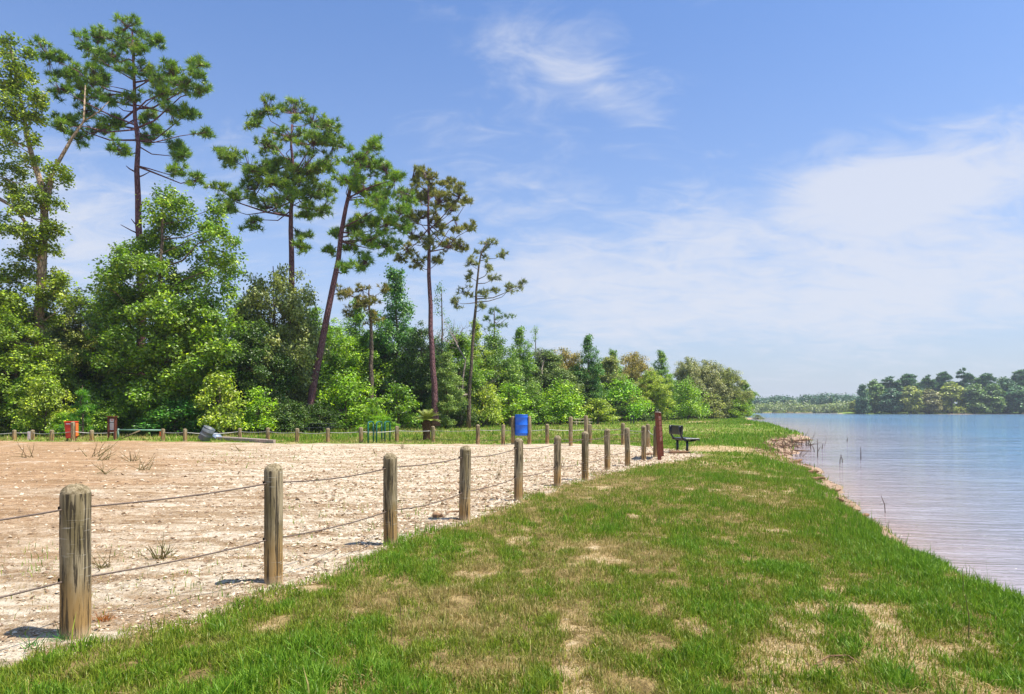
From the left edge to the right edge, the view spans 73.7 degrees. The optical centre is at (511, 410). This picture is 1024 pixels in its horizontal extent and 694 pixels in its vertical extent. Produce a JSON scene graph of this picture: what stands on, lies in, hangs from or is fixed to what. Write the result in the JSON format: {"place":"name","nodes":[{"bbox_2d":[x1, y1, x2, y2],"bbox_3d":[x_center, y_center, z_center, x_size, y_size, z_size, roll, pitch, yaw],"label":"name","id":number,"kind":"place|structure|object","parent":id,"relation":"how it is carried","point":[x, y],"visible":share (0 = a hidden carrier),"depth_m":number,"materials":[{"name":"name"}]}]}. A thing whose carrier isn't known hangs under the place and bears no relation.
{"place":"outdoors","nodes":[
{"label":"outdoors","id":0,"kind":"place"},
{"bbox_2d":[0,403,1023,693],"bbox_3d":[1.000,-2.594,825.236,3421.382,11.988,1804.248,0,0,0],"label":"ground","id":1,"kind":"structure","parent":0,"point":[580,641],"depth_m":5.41,"materials":[{"name":"green plant"}]},
{"bbox_2d":[2,373,43,435],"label":"young pine","id":2,"kind":"object","parent":1,"relation":"on","point":[21,392],"visible":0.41,"depth_m":38.27,"materials":[{"name":"green plant"}]},
{"bbox_2d":[0,304,90,434],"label":"leafy tree","id":3,"kind":"object","parent":1,"relation":"on","point":[18,359],"visible":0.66,"depth_m":39.10,"materials":[{"name":"green plant"}]},
{"bbox_2d":[7,371,83,436],"bbox_3d":[-25.967,-0.296,38.156,3.727,3.874,3.142,0,0,-26],"label":"leafy shrub","id":4,"kind":"object","parent":1,"relation":"on","point":[40,416],"visible":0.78,"depth_m":37.59,"materials":[{"name":"green plant"}]},
{"bbox_2d":[0,30,107,434],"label":"sycamore tree","id":5,"kind":"object","parent":1,"relation":"on","point":[44,292],"visible":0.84,"depth_m":40.50,"materials":[{"name":"green plant"}]},
{"bbox_2d":[43,412,81,436],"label":"leafy shrub","id":6,"kind":"object","parent":1,"relation":"on","point":[56,427],"visible":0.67,"depth_m":37.21,"materials":[{"name":"green plant"}]},
{"bbox_2d":[58,385,97,436],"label":"young pine","id":7,"kind":"object","parent":1,"relation":"on","point":[84,395],"visible":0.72,"depth_m":37.46,"materials":[{"name":"green plant"}]},
{"bbox_2d":[29,287,128,425],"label":"leafy tree","id":8,"kind":"object","parent":1,"relation":"on","point":[66,328],"visible":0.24,"depth_m":45.05,"materials":[{"name":"green plant"}]},
{"bbox_2d":[62,276,153,431],"bbox_3d":[-27.589,-4.251,47.022,5.946,11.766,5.614,0,0,-12],"label":"leafy tree","id":9,"kind":"object","parent":1,"relation":"on","point":[85,377],"visible":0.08,"depth_m":45.79,"materials":[{"name":"green plant"}]},
{"bbox_2d":[106,416,117,439],"bbox_3d":[-19.773,0.944,33.745,0.502,1.317,0.160,0,0,0],"label":"notice board","id":10,"kind":"object","parent":1,"relation":"on","point":[111,423],"visible":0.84,"depth_m":33.73,"materials":[{"name":"red wood"}]},
{"bbox_2d":[81,390,144,434],"bbox_3d":[-23.456,0.188,40.060,3.307,2.786,3.923,0,0,20],"label":"leafy shrub","id":11,"kind":"object","parent":1,"relation":"on","point":[100,419],"visible":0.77,"depth_m":39.58,"materials":[{"name":"green plant"}]},
{"bbox_2d":[27,11,216,431],"bbox_3d":[-25.161,-12.529,45.208,12.336,28.239,7.069,0,0,0],"label":"pine tree","id":12,"kind":"object","parent":1,"relation":"on","point":[165,82],"visible":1,"depth_m":44.68,"materials":[{"name":"green plant"}]},
{"bbox_2d":[71,180,253,434],"bbox_3d":[-21.602,-6.081,41.529,12.591,16.431,7.460,0,0,0],"label":"sweetgum tree","id":13,"kind":"object","parent":1,"relation":"on","point":[166,379],"visible":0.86,"depth_m":40.61,"materials":[{"name":"green plant"}]},
{"bbox_2d":[123,395,215,434],"bbox_3d":[-19.830,0.267,40.207,5.350,2.618,4.510,0,0,-34],"label":"leafy shrub","id":14,"kind":"object","parent":1,"relation":"on","point":[178,405],"visible":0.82,"depth_m":39.30,"materials":[{"name":"green plant"}]},
{"bbox_2d":[175,316,245,432],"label":"leafy tree","id":15,"kind":"object","parent":1,"relation":"on","point":[212,366],"visible":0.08,"depth_m":43.03,"materials":[{"name":"green plant"}]},
{"bbox_2d":[188,370,250,434],"bbox_3d":[-16.795,-0.369,39.337,3.362,3.980,3.284,0,0,-26],"label":"leafy shrub","id":16,"kind":"object","parent":1,"relation":"on","point":[224,422],"visible":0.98,"depth_m":39.06,"materials":[{"name":"green plant"}]},
{"bbox_2d":[231,386,278,433],"bbox_3d":[-15.407,0.037,40.904,2.922,3.105,2.991,0,0,-5],"label":"leafy shrub","id":17,"kind":"object","parent":1,"relation":"on","point":[254,406],"visible":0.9,"depth_m":40.62,"materials":[{"name":"green plant"}]},
{"bbox_2d":[211,319,300,431],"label":"leafy tree","id":18,"kind":"object","parent":1,"relation":"on","point":[252,339],"visible":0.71,"depth_m":43.63,"materials":[{"name":"green plant"}]},
{"bbox_2d":[203,89,351,429],"bbox_3d":[-16.835,-10.485,47.781,12.358,23.909,8.156,0,0,0],"label":"pine tree","id":19,"kind":"object","parent":1,"relation":"on","point":[270,171],"visible":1,"depth_m":47.08,"materials":[{"name":"green plant"}]},
{"bbox_2d":[222,263,336,431],"bbox_3d":[-16.405,-3.913,46.465,7.931,12.521,7.412,0,0,8],"label":"olive green tree","id":20,"kind":"object","parent":1,"relation":"on","point":[303,345],"visible":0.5,"depth_m":46.00,"materials":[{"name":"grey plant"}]},
{"bbox_2d":[262,396,312,433],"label":"leafy shrub","id":21,"kind":"object","parent":1,"relation":"on","point":[288,422],"visible":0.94,"depth_m":41.99,"materials":[{"name":"green plant"}]},
{"bbox_2d":[296,305,345,417],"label":"leafy tree","id":22,"kind":"object","parent":1,"relation":"on","point":[333,358],"visible":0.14,"depth_m":54.98,"materials":[{"name":"green plant"}]},
{"bbox_2d":[302,398,344,431],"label":"leafy shrub","id":23,"kind":"object","parent":1,"relation":"on","point":[319,418],"visible":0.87,"depth_m":44.75,"materials":[{"name":"green plant"}]},
{"bbox_2d":[318,317,379,426],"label":"leafy tree","id":24,"kind":"object","parent":1,"relation":"on","point":[351,360],"visible":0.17,"depth_m":56.99,"materials":[{"name":"green plant"}]},
{"bbox_2d":[0,440,701,670],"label":"gravel lot","id":25,"kind":"structure","parent":1,"relation":"on","point":[56,460],"depth_m":9.81,"materials":[{"name":"beige gravel"}]},
{"bbox_2d":[58,483,91,639],"bbox_3d":[-2.822,1.037,4.415,0.184,1.137,0.179,0,0,0],"label":"wooden post","id":26,"kind":"object","parent":25,"relation":"on","point":[75,567],"visible":0.9,"depth_m":4.35,"materials":[{"name":"brown wood"}]},
{"bbox_2d":[0,431,642,520],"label":"fence cable","id":27,"kind":"object","parent":26,"relation":"attached to","point":[252,486],"visible":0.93,"depth_m":5.39,"materials":[{"name":"metal"}]},
{"bbox_2d":[0,447,643,597],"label":"fence cable","id":28,"kind":"object","parent":26,"relation":"attached to","point":[8,595],"visible":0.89,"depth_m":5.41,"materials":[{"name":"metal"}]},
{"bbox_2d":[132,537,180,560],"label":"dry weed","id":29,"kind":"object","parent":25,"relation":"on","point":[154,556],"visible":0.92,"depth_m":6.68,"materials":[{"name":"beige plant"}]},
{"bbox_2d":[198,425,214,441],"bbox_3d":[-14.067,1.075,31.458,0.756,0.805,0.560,0,0,0],"label":"fallen drum","id":30,"kind":"object","parent":25,"relation":"on","point":[206,433],"visible":0.99,"depth_m":31.24,"materials":[{"name":"silver metal"}]},
{"bbox_2d":[212,437,275,442],"bbox_3d":[-12.539,1.370,31.785,4.772,0.200,0.140,0,0,35],"label":"fallen timber","id":31,"kind":"object","parent":25,"relation":"on","point":[252,440],"visible":0.82,"depth_m":31.43,"materials":[{"name":"brown wood"}]},
{"bbox_2d":[263,463,282,584],"bbox_3d":[-2.015,1.027,5.765,0.157,1.162,0.158,0,0,0],"label":"wooden post","id":32,"kind":"object","parent":25,"relation":"on","point":[273,523],"visible":0.92,"depth_m":5.70,"materials":[{"name":"brown wood"}]},
{"bbox_2d":[382,453,397,545],"bbox_3d":[-1.309,1.022,7.331,0.156,1.139,0.167,0,0,0],"label":"wooden post","id":33,"kind":"object","parent":25,"relation":"on","point":[390,526],"visible":0.92,"depth_m":7.26,"materials":[{"name":"brown wood"}]},
{"bbox_2d":[458,445,470,520],"bbox_3d":[-0.619,1.021,8.965,0.167,1.129,0.152,0,0,0],"label":"wooden post","id":34,"kind":"object","parent":25,"relation":"on","point":[465,483],"visible":0.9,"depth_m":8.90,"materials":[{"name":"brown wood"}]},
{"bbox_2d":[511,416,514,443],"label":"wooden post","id":35,"kind":"object","parent":25,"relation":"on","point":[512,429],"visible":0.92,"depth_m":29.39,"materials":[{"name":"brown wood"}]},
{"bbox_2d":[515,415,527,435],"bbox_3d":[0.403,0.630,29.460,0.564,0.901,0.564,0,0,-39],"label":"barrel bin","id":36,"kind":"object","parent":35,"relation":"hanging from","point":[521,425],"visible":1,"depth_m":29.22,"materials":[{"name":"blue plastic"}]},
{"bbox_2d":[514,438,522,500],"bbox_3d":[0.102,1.010,10.917,0.155,1.146,0.150,0,0,0],"label":"wooden post","id":37,"kind":"object","parent":25,"relation":"on","point":[518,469],"visible":0.88,"depth_m":10.85,"materials":[{"name":"brown wood"}]},
{"bbox_2d":[553,435,560,486],"bbox_3d":[0.872,1.043,13.161,0.151,1.133,0.153,0,0,0],"label":"wooden post","id":38,"kind":"object","parent":25,"relation":"on","point":[557,460],"visible":0.9,"depth_m":13.10,"materials":[{"name":"brown wood"}]},
{"bbox_2d":[581,431,588,480],"bbox_3d":[1.528,1.024,14.278,0.149,1.188,0.148,0,0,0],"label":"wooden post","id":39,"kind":"object","parent":25,"relation":"on","point":[585,455],"visible":0.86,"depth_m":14.22,"materials":[{"name":"brown wood"}]},
{"bbox_2d":[604,428,609,469],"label":"wooden post","id":40,"kind":"object","parent":25,"relation":"on","point":[607,450],"visible":0.86,"depth_m":16.52,"materials":[{"name":"brown wood"}]},
{"bbox_2d":[624,427,629,465],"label":"wooden post","id":41,"kind":"object","parent":25,"relation":"on","point":[627,442],"visible":0.87,"depth_m":17.61,"materials":[{"name":"brown wood"}]},
{"bbox_2d":[655,409,663,459],"bbox_3d":[4.449,0.707,20.600,0.213,1.514,1.596,0,0,15],"label":"wooden post","id":42,"kind":"object","parent":25,"relation":"on","point":[659,434],"visible":0.95,"depth_m":19.85,"materials":[{"name":"red wood"}]},
{"bbox_2d":[669,425,699,452],"bbox_3d":[5.990,1.032,23.894,0.683,1.035,1.200,0,0,-9],"label":"park bench","id":43,"kind":"object","parent":25,"relation":"on","point":[676,429],"visible":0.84,"depth_m":23.66,"materials":[{"name":"black plastic"}]},
{"bbox_2d":[315,362,386,431],"bbox_3d":[-11.341,-0.803,47.273,5.867,5.040,4.946,0,0,9],"label":"leafy shrub","id":44,"kind":"object","parent":1,"relation":"on","point":[357,415],"visible":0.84,"depth_m":46.36,"materials":[{"name":"green plant"}]},
{"bbox_2d":[335,296,366,424],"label":"leafy tree","id":45,"kind":"object","parent":1,"relation":"on","point":[356,320],"visible":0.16,"depth_m":61.60,"materials":[{"name":"green plant"}]},
{"bbox_2d":[328,282,390,429],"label":"pine tree","id":46,"kind":"object","parent":1,"relation":"on","point":[368,301],"visible":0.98,"depth_m":49.84,"materials":[{"name":"green plant"}]},
{"bbox_2d":[302,133,420,431],"bbox_3d":[-10.198,-8.425,45.820,7.970,19.778,7.214,0,0,0],"label":"pine tree","id":47,"kind":"object","parent":1,"relation":"on","point":[377,197],"visible":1,"depth_m":45.65,"materials":[{"name":"green plant"}]},
{"bbox_2d":[343,329,409,421],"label":"leafy tree","id":48,"kind":"object","parent":1,"relation":"on","point":[378,376],"visible":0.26,"depth_m":58.16,"materials":[{"name":"green plant"}]},
{"bbox_2d":[355,396,400,430],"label":"bush","id":49,"kind":"object","parent":1,"relation":"on","point":[376,410],"visible":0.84,"depth_m":44.65,"materials":[{"name":"green plant"}]},
{"bbox_2d":[367,421,390,442],"bbox_3d":[-5.998,1.008,30.884,0.254,1.085,2.061,0,0,16],"label":"bike rack","id":50,"kind":"object","parent":1,"relation":"on","point":[385,422],"visible":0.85,"depth_m":30.95,"materials":[{"name":"teal metal"}]},
{"bbox_2d":[363,263,423,415],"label":"leafy tree","id":51,"kind":"object","parent":1,"relation":"on","point":[389,330],"visible":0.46,"depth_m":59.34,"materials":[{"name":"green plant"}]},
{"bbox_2d":[377,383,422,429],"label":"leafy shrub","id":52,"kind":"object","parent":1,"relation":"on","point":[399,415],"visible":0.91,"depth_m":48.99,"materials":[{"name":"green plant"}]},
{"bbox_2d":[379,320,449,426],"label":"leafy tree","id":53,"kind":"object","parent":1,"relation":"on","point":[418,368],"visible":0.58,"depth_m":55.12,"materials":[{"name":"green plant"}]},
{"bbox_2d":[413,409,438,440],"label":"sago palm","id":54,"kind":"object","parent":1,"relation":"on","point":[426,424],"visible":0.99,"depth_m":32.98,"materials":[{"name":"green plant"}]},
{"bbox_2d":[392,164,477,425],"bbox_3d":[-6.004,-9.114,52.191,6.850,20.650,5.573,0,0,0],"label":"pine tree","id":55,"kind":"object","parent":1,"relation":"on","point":[431,191],"visible":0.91,"depth_m":51.93,"materials":[{"name":"green plant"}]},
{"bbox_2d":[432,280,459,425],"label":"thin leafy tree","id":56,"kind":"object","parent":1,"relation":"on","point":[448,322],"visible":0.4,"depth_m":61.96,"materials":[{"name":"green plant"}]},
{"bbox_2d":[426,351,467,428],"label":"leafy tree","id":57,"kind":"object","parent":1,"relation":"on","point":[446,405],"visible":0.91,"depth_m":52.69,"materials":[{"name":"green plant"}]},
{"bbox_2d":[437,398,484,426],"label":"leafy shrub","id":58,"kind":"object","parent":1,"relation":"on","point":[456,415],"visible":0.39,"depth_m":56.71,"materials":[{"name":"green plant"}]},
{"bbox_2d":[426,320,499,427],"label":"dead tree","id":59,"kind":"object","parent":1,"relation":"on","point":[456,344],"visible":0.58,"depth_m":57.27,"materials":[{"name":"wood"}]},
{"bbox_2d":[438,332,494,421],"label":"leafy tree","id":60,"kind":"object","parent":1,"relation":"on","point":[464,343],"visible":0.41,"depth_m":59.44,"materials":[{"name":"green plant"}]},
{"bbox_2d":[456,317,496,422],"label":"leafy tree","id":61,"kind":"object","parent":1,"relation":"on","point":[478,335],"visible":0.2,"depth_m":63.71,"materials":[{"name":"green plant"}]},
{"bbox_2d":[465,371,505,427],"bbox_3d":[-2.384,-0.866,58.837,4.735,5.132,3.991,0,0,-42],"label":"leafy shrub","id":62,"kind":"object","parent":1,"relation":"on","point":[494,415],"visible":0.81,"depth_m":58.45,"materials":[{"name":"green plant"}]},
{"bbox_2d":[450,237,528,427],"bbox_3d":[-1.788,-6.405,54.424,5.097,15.766,5.074,0,0,37],"label":"pine tree","id":63,"kind":"object","parent":1,"relation":"on","point":[454,300],"visible":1,"depth_m":54.89,"materials":[{"name":"green plant"}]},
{"bbox_2d":[479,305,516,422],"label":"pine tree","id":64,"kind":"object","parent":1,"relation":"on","point":[486,317],"visible":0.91,"depth_m":67.96,"materials":[{"name":"green plant"}]},
{"bbox_2d":[477,328,544,425],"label":"leafy tree","id":65,"kind":"object","parent":1,"relation":"on","point":[509,371],"visible":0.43,"depth_m":65.15,"materials":[{"name":"green plant"}]},
{"bbox_2d":[486,382,537,425],"bbox_3d":[-0.080,-0.433,61.318,4.830,4.146,4.944,0,0,-42],"label":"leafy shrub","id":66,"kind":"object","parent":1,"relation":"on","point":[510,412],"visible":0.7,"depth_m":60.91,"materials":[{"name":"green plant"}]},
{"bbox_2d":[498,325,538,414],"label":"leafy tree","id":67,"kind":"object","parent":1,"relation":"on","point":[519,340],"visible":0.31,"depth_m":69.69,"materials":[{"name":"green plant"}]},
{"bbox_2d":[520,396,560,424],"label":"leafy shrub","id":68,"kind":"object","parent":1,"relation":"on","point":[542,407],"visible":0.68,"depth_m":65.38,"materials":[{"name":"green plant"}]},
{"bbox_2d":[520,347,583,423],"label":"leafy tree","id":69,"kind":"object","parent":1,"relation":"on","point":[550,369],"visible":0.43,"depth_m":72.61,"materials":[{"name":"green plant"}]},
{"bbox_2d":[534,375,589,423],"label":"leafy shrub","id":70,"kind":"object","parent":1,"relation":"on","point":[560,400],"visible":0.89,"depth_m":66.92,"materials":[{"name":"green plant"}]},
{"bbox_2d":[546,347,586,422],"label":"olive green tree","id":71,"kind":"object","parent":1,"relation":"on","point":[567,364],"visible":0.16,"depth_m":77.34,"materials":[{"name":"green plant"}]},
{"bbox_2d":[558,367,607,422],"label":"leafy tree","id":72,"kind":"object","parent":1,"relation":"on","point":[586,393],"visible":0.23,"depth_m":74.82,"materials":[{"name":"green plant"}]},
{"bbox_2d":[572,333,608,422],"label":"leafy tree","id":73,"kind":"object","parent":1,"relation":"on","point":[589,362],"visible":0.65,"depth_m":75.57,"materials":[{"name":"green plant"}]},
{"bbox_2d":[573,398,620,423],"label":"leafy shrub","id":74,"kind":"object","parent":1,"relation":"on","point":[601,415],"visible":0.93,"depth_m":71.91,"materials":[{"name":"green plant"}]},
{"bbox_2d":[584,355,639,416],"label":"leafy tree","id":75,"kind":"object","parent":1,"relation":"on","point":[606,362],"visible":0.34,"depth_m":87.32,"materials":[{"name":"green plant"}]},
{"bbox_2d":[590,371,654,421],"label":"leafy shrub","id":76,"kind":"object","parent":1,"relation":"on","point":[633,408],"visible":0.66,"depth_m":84.97,"materials":[{"name":"green plant"}]},
{"bbox_2d":[618,351,660,419],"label":"olive green tree","id":77,"kind":"object","parent":1,"relation":"on","point":[634,369],"visible":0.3,"depth_m":97.02,"materials":[{"name":"green plant"}]},
{"bbox_2d":[635,367,675,420],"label":"leafy tree","id":78,"kind":"object","parent":1,"relation":"on","point":[653,390],"visible":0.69,"depth_m":90.99,"materials":[{"name":"green plant"}]},
{"bbox_2d":[650,349,680,416],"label":"leafy tree","id":79,"kind":"object","parent":1,"relation":"on","point":[661,359],"visible":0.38,"depth_m":99.65,"materials":[{"name":"green plant"}]},
{"bbox_2d":[669,356,709,418],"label":"olive green tree","id":80,"kind":"object","parent":1,"relation":"on","point":[685,370],"visible":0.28,"depth_m":116.31,"materials":[{"name":"green plant"}]},
{"bbox_2d":[669,376,714,419],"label":"leafy shrub","id":81,"kind":"object","parent":1,"relation":"on","point":[690,403],"visible":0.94,"depth_m":103.17,"materials":[{"name":"green plant"}]},
{"bbox_2d":[694,359,735,418],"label":"olive green tree","id":82,"kind":"object","parent":1,"relation":"on","point":[712,382],"visible":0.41,"depth_m":119.56,"materials":[{"name":"green plant"}]},
{"bbox_2d":[700,393,730,418],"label":"leafy shrub","id":83,"kind":"object","parent":1,"relation":"on","point":[714,397],"visible":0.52,"depth_m":115.89,"materials":[{"name":"green plant"}]},
{"bbox_2d":[715,367,755,417],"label":"olive green tree","id":84,"kind":"object","parent":1,"relation":"on","point":[729,377],"visible":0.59,"depth_m":122.48,"materials":[{"name":"green plant"}]},
{"bbox_2d":[724,399,755,417],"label":"leafy shrub","id":85,"kind":"object","parent":1,"relation":"on","point":[742,407],"visible":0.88,"depth_m":120.98,"materials":[{"name":"green plant"}]},
{"bbox_2d":[752,400,849,412],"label":"scrub","id":86,"kind":"object","parent":1,"relation":"on","point":[841,406],"visible":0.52,"depth_m":469.09,"materials":[{"name":"green plant"}]},
{"bbox_2d":[752,392,859,409],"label":"wood","id":87,"kind":"object","parent":1,"relation":"on","point":[821,398],"visible":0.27,"depth_m":499.87,"materials":[{"name":"green plant"}]},
{"bbox_2d":[854,383,871,413],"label":"lakeside tree","id":88,"kind":"object","parent":1,"relation":"on","point":[861,406],"visible":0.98,"depth_m":334.84,"materials":[{"name":"green plant"}]},
{"bbox_2d":[864,378,885,412],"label":"lakeside tree","id":89,"kind":"object","parent":1,"relation":"on","point":[874,390],"visible":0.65,"depth_m":342.34,"materials":[{"name":"green plant"}]},
{"bbox_2d":[874,388,904,413],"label":"lakeside tree","id":90,"kind":"object","parent":1,"relation":"on","point":[889,399],"visible":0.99,"depth_m":333.34,"materials":[{"name":"green plant"}]},
{"bbox_2d":[880,376,903,412],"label":"lakeside pine","id":91,"kind":"object","parent":1,"relation":"on","point":[891,384],"visible":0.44,"depth_m":348.80,"materials":[{"name":"green plant"}]},
{"bbox_2d":[895,385,926,413],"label":"lakeside tree","id":92,"kind":"object","parent":1,"relation":"on","point":[911,397],"visible":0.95,"depth_m":330.74,"materials":[{"name":"green plant"}]},
{"bbox_2d":[895,373,926,412],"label":"lakeside pine","id":93,"kind":"object","parent":1,"relation":"on","point":[909,379],"visible":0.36,"depth_m":349.35,"materials":[{"name":"green plant"}]},
{"bbox_2d":[918,388,944,413],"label":"lakeside tree","id":94,"kind":"object","parent":1,"relation":"on","point":[932,402],"visible":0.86,"depth_m":330.74,"materials":[{"name":"green plant"}]},
{"bbox_2d":[931,371,956,412],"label":"lakeside pine","id":95,"kind":"object","parent":1,"relation":"on","point":[941,378],"visible":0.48,"depth_m":350.28,"materials":[{"name":"green plant"}]},
{"bbox_2d":[937,381,967,413],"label":"lakeside tree","id":96,"kind":"object","parent":1,"relation":"on","point":[950,392],"visible":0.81,"depth_m":334.05,"materials":[{"name":"green plant"}]},
{"bbox_2d":[955,368,975,388],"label":"lakeside pine","id":97,"kind":"object","parent":1,"relation":"on","point":[968,377],"visible":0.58,"depth_m":350.68,"materials":[{"name":"green plant"}]},
{"bbox_2d":[955,383,992,413],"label":"lakeside tree","id":98,"kind":"object","parent":1,"relation":"on","point":[974,395],"visible":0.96,"depth_m":332.05,"materials":[{"name":"green plant"}]},
{"bbox_2d":[974,373,999,399],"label":"lakeside pine","id":99,"kind":"object","parent":1,"relation":"on","point":[984,379],"visible":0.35,"depth_m":348.93,"materials":[{"name":"green plant"}]},
{"bbox_2d":[981,383,1006,413],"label":"lakeside tree","id":100,"kind":"object","parent":1,"relation":"on","point":[994,391],"visible":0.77,"depth_m":331.73,"materials":[{"name":"green plant"}]},
{"bbox_2d":[995,376,1017,412],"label":"lakeside tree","id":101,"kind":"object","parent":1,"relation":"on","point":[1006,384],"visible":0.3,"depth_m":343.07,"materials":[{"name":"green plant"}]},
{"bbox_2d":[1001,385,1023,413],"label":"lakeside tree","id":102,"kind":"object","parent":1,"relation":"on","point":[1014,400],"visible":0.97,"depth_m":332.09,"materials":[{"name":"green plant"}]},
{"bbox_2d":[0,0,1023,402],"label":"sky","id":103,"kind":"structure","parent":0,"point":[798,197],"materials":[{"name":"blue"}]},
{"bbox_2d":[745,413,1023,595],"bbox_3d":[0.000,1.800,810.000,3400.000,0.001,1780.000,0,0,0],"label":"lake water","id":104,"kind":"structure","parent":0,"point":[950,487],"depth_m":18.89,"materials":[{"name":"blue liquid"}]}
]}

